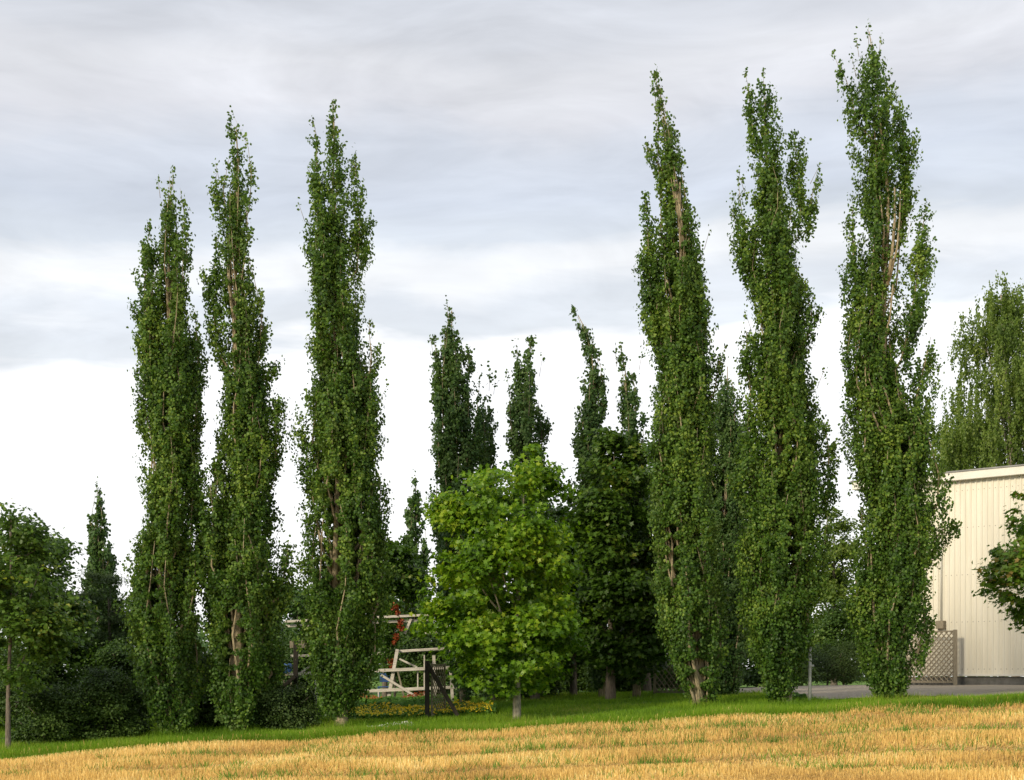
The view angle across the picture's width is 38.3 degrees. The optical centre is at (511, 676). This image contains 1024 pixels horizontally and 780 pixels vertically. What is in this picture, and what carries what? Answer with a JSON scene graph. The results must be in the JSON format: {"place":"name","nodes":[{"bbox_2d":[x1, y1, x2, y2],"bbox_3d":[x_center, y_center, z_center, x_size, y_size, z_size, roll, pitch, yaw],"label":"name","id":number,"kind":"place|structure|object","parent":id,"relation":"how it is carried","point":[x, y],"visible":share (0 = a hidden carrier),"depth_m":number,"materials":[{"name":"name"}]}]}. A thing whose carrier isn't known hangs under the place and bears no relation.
{"place":"outdoors","nodes":[
{"label":"outdoors","id":0,"kind":"place"},
{"bbox_2d":[0,677,1023,760],"bbox_3d":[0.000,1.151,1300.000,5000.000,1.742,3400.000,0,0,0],"label":"ground","id":1,"kind":"structure","parent":0,"point":[398,694],"depth_m":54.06,"materials":[{"name":"green plant"}]},
{"bbox_2d":[0,643,72,726],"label":"shrub","id":2,"kind":"object","parent":1,"relation":"on","point":[3,699],"visible":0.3,"depth_m":39.50,"materials":[{"name":"green plant"}]},
{"bbox_2d":[0,498,84,748],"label":"young tree","id":3,"kind":"object","parent":1,"relation":"on","point":[28,617],"visible":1,"depth_m":34.52,"materials":[{"name":"green plant"}]},
{"bbox_2d":[1,681,100,744],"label":"shrub","id":4,"kind":"object","parent":1,"relation":"on","point":[44,720],"visible":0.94,"depth_m":35.83,"materials":[{"name":"green plant"}]},
{"bbox_2d":[0,527,113,705],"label":"broadleaf tree","id":5,"kind":"object","parent":1,"relation":"on","point":[83,623],"visible":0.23,"depth_m":40.66,"materials":[{"name":"green plant"}]},
{"bbox_2d":[64,566,134,710],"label":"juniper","id":6,"kind":"object","parent":1,"relation":"on","point":[112,623],"visible":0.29,"depth_m":42.94,"materials":[{"name":"green plant"}]},
{"bbox_2d":[79,476,124,662],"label":"columnar poplar","id":7,"kind":"object","parent":1,"relation":"on","point":[99,559],"visible":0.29,"depth_m":55.81,"materials":[{"name":"green plant"}]},
{"bbox_2d":[63,660,158,741],"bbox_3d":[-10.076,0.646,36.787,2.733,2.102,2.559,0,0,0],"label":"shrub","id":8,"kind":"object","parent":1,"relation":"on","point":[100,688],"visible":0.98,"depth_m":36.33,"materials":[{"name":"green plant"}]},
{"bbox_2d":[80,636,157,724],"bbox_3d":[-10.534,0.212,40.116,2.453,2.602,2.696,0,0,0],"label":"shrub","id":9,"kind":"object","parent":1,"relation":"on","point":[111,656],"visible":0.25,"depth_m":39.57,"materials":[{"name":"green plant"}]},
{"bbox_2d":[114,620,190,713],"bbox_3d":[-10.642,-0.525,43.971,3.092,3.646,2.778,0,0,0],"label":"shrub","id":10,"kind":"object","parent":1,"relation":"on","point":[132,638],"depth_m":43.67,"materials":[{"name":"green plant"}]},
{"bbox_2d":[113,165,213,734],"bbox_3d":[-8.545,-5.521,36.499,2.480,14.347,2.419,0,0,0],"label":"columnar poplar","id":11,"kind":"object","parent":1,"relation":"on","point":[164,592],"visible":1,"depth_m":36.24,"materials":[{"name":"green plant"}]},
{"bbox_2d":[177,650,223,726],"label":"shrub","id":12,"kind":"object","parent":1,"relation":"on","point":[206,713],"visible":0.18,"depth_m":38.60,"materials":[{"name":"green plant"}]},
{"bbox_2d":[192,105,297,731],"bbox_3d":[-6.653,-6.306,36.807,2.628,15.904,2.463,0,0,-44],"label":"columnar poplar","id":13,"kind":"object","parent":1,"relation":"on","point":[244,600],"visible":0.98,"depth_m":36.51,"materials":[{"name":"green plant"}]},
{"bbox_2d":[205,620,299,685],"bbox_3d":[-7.704,-0.713,43.382,3.088,3.881,2.797,0,0,39],"label":"shrub","id":14,"kind":"object","parent":1,"relation":"on","point":[286,659],"depth_m":43.51,"materials":[{"name":"green plant"}]},
{"bbox_2d":[283,663,291,684],"bbox_3d":[-7.231,0.279,47.500,0.400,1.385,0.300,0,0,0],"label":"barrel","id":15,"kind":"object","parent":1,"relation":"on","point":[289,670],"visible":0.3,"depth_m":47.39,"materials":[{"name":"blue plastic"}]},
{"bbox_2d":[250,679,328,730],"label":"shrub","id":16,"kind":"object","parent":1,"relation":"on","point":[291,706],"visible":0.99,"depth_m":36.80,"materials":[{"name":"green plant"}]},
{"bbox_2d":[282,639,297,687],"bbox_3d":[-6.261,0.211,40.950,0.615,2.472,0.219,0,0,0],"label":"braced gate post","id":17,"kind":"object","parent":1,"relation":"on","point":[294,677],"visible":0.34,"depth_m":40.94,"materials":[{"name":"brown wood"}]},
{"bbox_2d":[272,576,314,651],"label":"broadleaf tree","id":18,"kind":"object","parent":1,"relation":"on","point":[296,615],"visible":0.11,"depth_m":74.07,"materials":[{"name":"green plant"}]},
{"bbox_2d":[272,623,378,692],"bbox_3d":[-7.617,-0.628,58.059,4.492,3.011,4.745,0,0,-42],"label":"shrub","id":19,"kind":"object","parent":1,"relation":"on","point":[300,665],"visible":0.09,"depth_m":57.30,"materials":[{"name":"green plant"}]},
{"bbox_2d":[285,99,400,725],"bbox_3d":[-4.230,-6.537,37.009,2.802,15.976,2.697,0,0,0],"label":"columnar poplar","id":20,"kind":"object","parent":1,"relation":"on","point":[349,581],"visible":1,"depth_m":36.63,"materials":[{"name":"green plant"}]},
{"bbox_2d":[285,614,456,703],"bbox_3d":[-4.385,-0.549,45.953,5.489,2.917,1.539,0,0,0],"label":"climbing frame","id":21,"kind":"object","parent":1,"relation":"on","point":[393,669],"visible":0.45,"depth_m":45.46,"materials":[{"name":"beige wood"}]},
{"bbox_2d":[378,673,389,696],"bbox_3d":[-4.219,0.344,48.782,0.420,0.910,0.465,0,0,0],"label":"garden chair","id":22,"kind":"object","parent":1,"relation":"on","point":[382,679],"visible":0.45,"depth_m":48.98,"materials":[{"name":"blue plastic"}]},
{"bbox_2d":[378,595,412,696],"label":"shrub","id":23,"kind":"object","parent":1,"relation":"on","point":[391,635],"visible":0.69,"depth_m":47.34,"materials":[{"name":"plant"}]},
{"bbox_2d":[353,696,446,707],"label":"garden plants","id":24,"kind":"object","parent":1,"relation":"on","point":[410,700],"visible":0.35,"depth_m":42.74,"materials":[{"name":"green plant"}]},
{"bbox_2d":[362,691,424,698],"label":"red flowers","id":25,"kind":"object","parent":24,"relation":"on","point":[373,696],"visible":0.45,"depth_m":44.80,"materials":[{"name":"orange plant"}]},
{"bbox_2d":[367,538,436,697],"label":"broadleaf tree","id":26,"kind":"object","parent":1,"relation":"on","point":[408,585],"visible":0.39,"depth_m":49.55,"materials":[{"name":"green plant"}]},
{"bbox_2d":[396,469,435,661],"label":"columnar poplar","id":27,"kind":"object","parent":1,"relation":"on","point":[411,516],"visible":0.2,"depth_m":59.80,"materials":[{"name":"green plant"}]},
{"bbox_2d":[382,621,456,693],"bbox_3d":[-3.152,-0.647,56.016,3.754,2.962,3.496,0,0,0],"label":"shrub","id":28,"kind":"object","parent":1,"relation":"on","point":[408,679],"visible":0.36,"depth_m":55.22,"materials":[{"name":"green plant"}]},
{"bbox_2d":[350,702,496,719],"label":"bed foliage","id":29,"kind":"object","parent":1,"relation":"on","point":[493,707],"visible":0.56,"depth_m":39.06,"materials":[{"name":"green plant"}]},
{"bbox_2d":[349,699,492,715],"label":"yellow flowers","id":30,"kind":"object","parent":29,"relation":"on","point":[409,707],"visible":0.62,"depth_m":39.68,"materials":[{"name":"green plant"}]},
{"bbox_2d":[431,663,445,715],"bbox_3d":[-1.965,0.483,39.350,0.058,1.666,1.197,0,0,15],"label":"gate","id":31,"kind":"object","parent":1,"relation":"on","point":[444,683],"visible":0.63,"depth_m":39.34,"materials":[{"name":"grey metal"}]},
{"bbox_2d":[425,661,458,716],"bbox_3d":[-1.827,0.512,38.550,0.906,1.840,0.219,0,0,0],"label":"braced gate post","id":32,"kind":"object","parent":1,"relation":"on","point":[428,669],"visible":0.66,"depth_m":38.54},
{"bbox_2d":[425,295,486,701],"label":"columnar poplar","id":33,"kind":"object","parent":1,"relation":"on","point":[453,413],"visible":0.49,"depth_m":43.78,"materials":[{"name":"green plant"}]},
{"bbox_2d":[471,361,502,700],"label":"columnar poplar","id":34,"kind":"object","parent":1,"relation":"on","point":[487,451],"visible":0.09,"depth_m":44.85,"materials":[{"name":"green plant"}]},
{"bbox_2d":[403,442,593,718],"bbox_3d":[-0.322,-2.261,36.672,4.775,7.100,5.061,0,0,0],"label":"maple tree","id":35,"kind":"object","parent":1,"relation":"on","point":[485,631],"visible":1,"depth_m":35.83,"materials":[{"name":"green plant"}]},
{"bbox_2d":[0,582,1008,680],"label":"wood","id":36,"kind":"object","parent":1,"relation":"on","point":[201,634],"depth_m":187.49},
{"bbox_2d":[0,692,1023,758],"bbox_3d":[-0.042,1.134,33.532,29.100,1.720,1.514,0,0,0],"label":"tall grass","id":37,"kind":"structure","parent":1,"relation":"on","point":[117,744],"depth_m":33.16,"materials":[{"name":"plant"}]},
{"bbox_2d":[20,694,1018,753],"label":"seed stalks","id":38,"kind":"object","parent":1,"relation":"on","point":[509,723],"visible":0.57,"depth_m":33.19,"materials":[{"name":"plant"}]},
{"bbox_2d":[471,655,573,699],"bbox_3d":[-0.012,-0.526,46.562,3.972,2.687,3.968,0,0,0],"label":"shrub","id":39,"kind":"object","parent":1,"relation":"on","point":[557,683],"visible":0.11,"depth_m":46.21,"materials":[{"name":"green plant"}]},
{"bbox_2d":[503,335,554,699],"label":"columnar poplar","id":40,"kind":"object","parent":1,"relation":"on","point":[522,411],"visible":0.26,"depth_m":44.32,"materials":[{"name":"green plant"}]},
{"bbox_2d":[537,502,588,695],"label":"maple tree","id":41,"kind":"object","parent":1,"relation":"on","point":[557,511],"visible":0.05,"depth_m":46.81,"materials":[{"name":"green plant"}]},
{"bbox_2d":[555,653,594,692],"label":"shrub","id":42,"kind":"object","parent":1,"relation":"on","point":[579,678],"visible":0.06,"depth_m":51.95,"materials":[{"name":"green plant"}]},
{"bbox_2d":[565,304,614,696],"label":"columnar poplar","id":43,"kind":"object","parent":1,"relation":"on","point":[590,417],"visible":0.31,"depth_m":44.83,"materials":[{"name":"green plant"}]},
{"bbox_2d":[558,424,674,699],"bbox_3d":[3.216,-3.223,42.910,4.069,8.157,4.152,0,0,32],"label":"maple tree","id":44,"kind":"object","parent":1,"relation":"on","point":[616,598],"visible":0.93,"depth_m":42.20,"materials":[{"name":"green plant"}]},
{"bbox_2d":[577,656,665,691],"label":"shrub","id":45,"kind":"object","parent":1,"relation":"on","point":[620,683],"visible":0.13,"depth_m":49.52,"materials":[{"name":"green plant"}]},
{"bbox_2d":[613,341,657,696],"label":"columnar poplar","id":46,"kind":"object","parent":1,"relation":"on","point":[628,415],"visible":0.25,"depth_m":43.86,"materials":[{"name":"green plant"}]},
{"bbox_2d":[607,466,665,691],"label":"maple tree","id":47,"kind":"object","parent":1,"relation":"on","point":[647,687],"visible":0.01,"depth_m":48.86,"materials":[{"name":"green plant"}]},
{"bbox_2d":[651,659,681,689],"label":"shrub","id":48,"kind":"object","parent":1,"relation":"on","point":[666,679],"visible":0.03,"depth_m":51.21,"materials":[{"name":"green plant"}]},
{"bbox_2d":[653,654,684,694],"bbox_3d":[4.801,-0.082,45.050,0.108,1.736,1.316,0,0,-42],"label":"trellis","id":49,"kind":"object","parent":1,"relation":"on","point":[655,682],"visible":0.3,"depth_m":45.13,"materials":[{"name":"brown wood"}]},
{"bbox_2d":[631,63,732,704],"bbox_3d":[4.372,-7.230,37.096,2.270,16.317,2.464,0,0,40],"label":"columnar poplar","id":50,"kind":"object","parent":1,"relation":"on","point":[678,334],"visible":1,"depth_m":36.66,"materials":[{"name":"green plant"}]},
{"bbox_2d":[706,366,750,695],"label":"columnar poplar","id":51,"kind":"object","parent":1,"relation":"on","point":[726,433],"visible":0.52,"depth_m":41.60,"materials":[{"name":"green plant"}]},
{"bbox_2d":[723,67,842,701],"bbox_3d":[6.789,-7.199,36.992,3.021,16.179,2.647,0,0,0],"label":"columnar poplar","id":52,"kind":"object","parent":1,"relation":"on","point":[781,484],"visible":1,"depth_m":36.62,"materials":[{"name":"green plant"}]},
{"bbox_2d":[737,628,830,686],"bbox_3d":[10.110,-1.011,58.960,5.011,3.186,5.002,0,0,-31],"label":"shrub","id":53,"kind":"object","parent":1,"relation":"on","point":[752,676],"visible":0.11,"depth_m":57.95,"materials":[{"name":"green plant"}]},
{"bbox_2d":[792,692,806,700],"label":"yard weeds","id":54,"kind":"object","parent":1,"relation":"on","point":[801,696],"visible":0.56,"depth_m":37.54,"materials":[{"name":"green plant"}]},
{"bbox_2d":[808,632,813,699],"bbox_3d":[7.535,-0.158,37.185,0.145,2.144,0.130,0,0,0],"label":"steel post","id":55,"kind":"object","parent":1,"relation":"on","point":[810,665],"visible":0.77,"depth_m":37.16,"materials":[{"name":"metal"}]},
{"bbox_2d":[799,637,868,684],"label":"shrub","id":56,"kind":"object","parent":1,"relation":"on","point":[823,660],"visible":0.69,"depth_m":60.35,"materials":[{"name":"green plant"}]},
{"bbox_2d":[809,505,863,684],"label":"broadleaf tree","id":57,"kind":"object","parent":1,"relation":"on","point":[837,582],"visible":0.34,"depth_m":71.72,"materials":[{"name":"green plant"}]},
{"bbox_2d":[813,597,860,684],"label":"shrub","id":58,"kind":"object","parent":1,"relation":"on","point":[831,623],"visible":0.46,"depth_m":63.59,"materials":[{"name":"green plant"}]},
{"bbox_2d":[739,685,1023,698],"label":"asphalt yard","id":59,"kind":"structure","parent":1,"relation":"on","point":[838,691],"depth_m":44.10,"materials":[{"name":"grey asphalt"}]},
{"bbox_2d":[831,23,962,697],"bbox_3d":[9.649,-7.881,37.030,3.000,17.269,2.478,0,0,27],"label":"columnar poplar","id":60,"kind":"object","parent":1,"relation":"on","point":[891,458],"visible":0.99,"depth_m":36.74,"materials":[{"name":"green plant"}]},
{"bbox_2d":[906,630,956,684],"bbox_3d":[14.492,-0.536,52.200,0.164,2.169,2.850,0,0,-42],"label":"trellis","id":61,"kind":"object","parent":1,"relation":"on","point":[954,657],"visible":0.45,"depth_m":51.58,"materials":[{"name":"beige wood"}]},
{"bbox_2d":[851,464,1023,684],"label":"hall","id":62,"kind":"structure","parent":1,"relation":"on","point":[989,643],"depth_m":51.25,"materials":[{"name":"metal"}]},
{"bbox_2d":[926,384,985,676],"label":"birch tree","id":63,"kind":"object","parent":1,"relation":"on","point":[953,403],"visible":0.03,"depth_m":69.37,"materials":[{"name":"green plant"}]},
{"bbox_2d":[931,270,1023,676],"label":"birch tree","id":64,"kind":"object","parent":1,"relation":"on","point":[971,443],"visible":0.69,"depth_m":65.29,"materials":[{"name":"green plant"}]},
{"bbox_2d":[971,490,1023,633],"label":"maple tree","id":65,"kind":"object","parent":1,"relation":"on","point":[1008,565],"visible":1,"depth_m":40.22,"materials":[{"name":"green plant"}]},
{"bbox_2d":[0,0,1023,676],"label":"sky","id":66,"kind":"structure","parent":0,"point":[505,171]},
{"bbox_2d":[0,698,1023,779],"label":"stubble field","id":67,"kind":"structure","parent":0,"point":[855,753],"depth_m":27.71,"materials":[{"name":"plant"}]}
]}

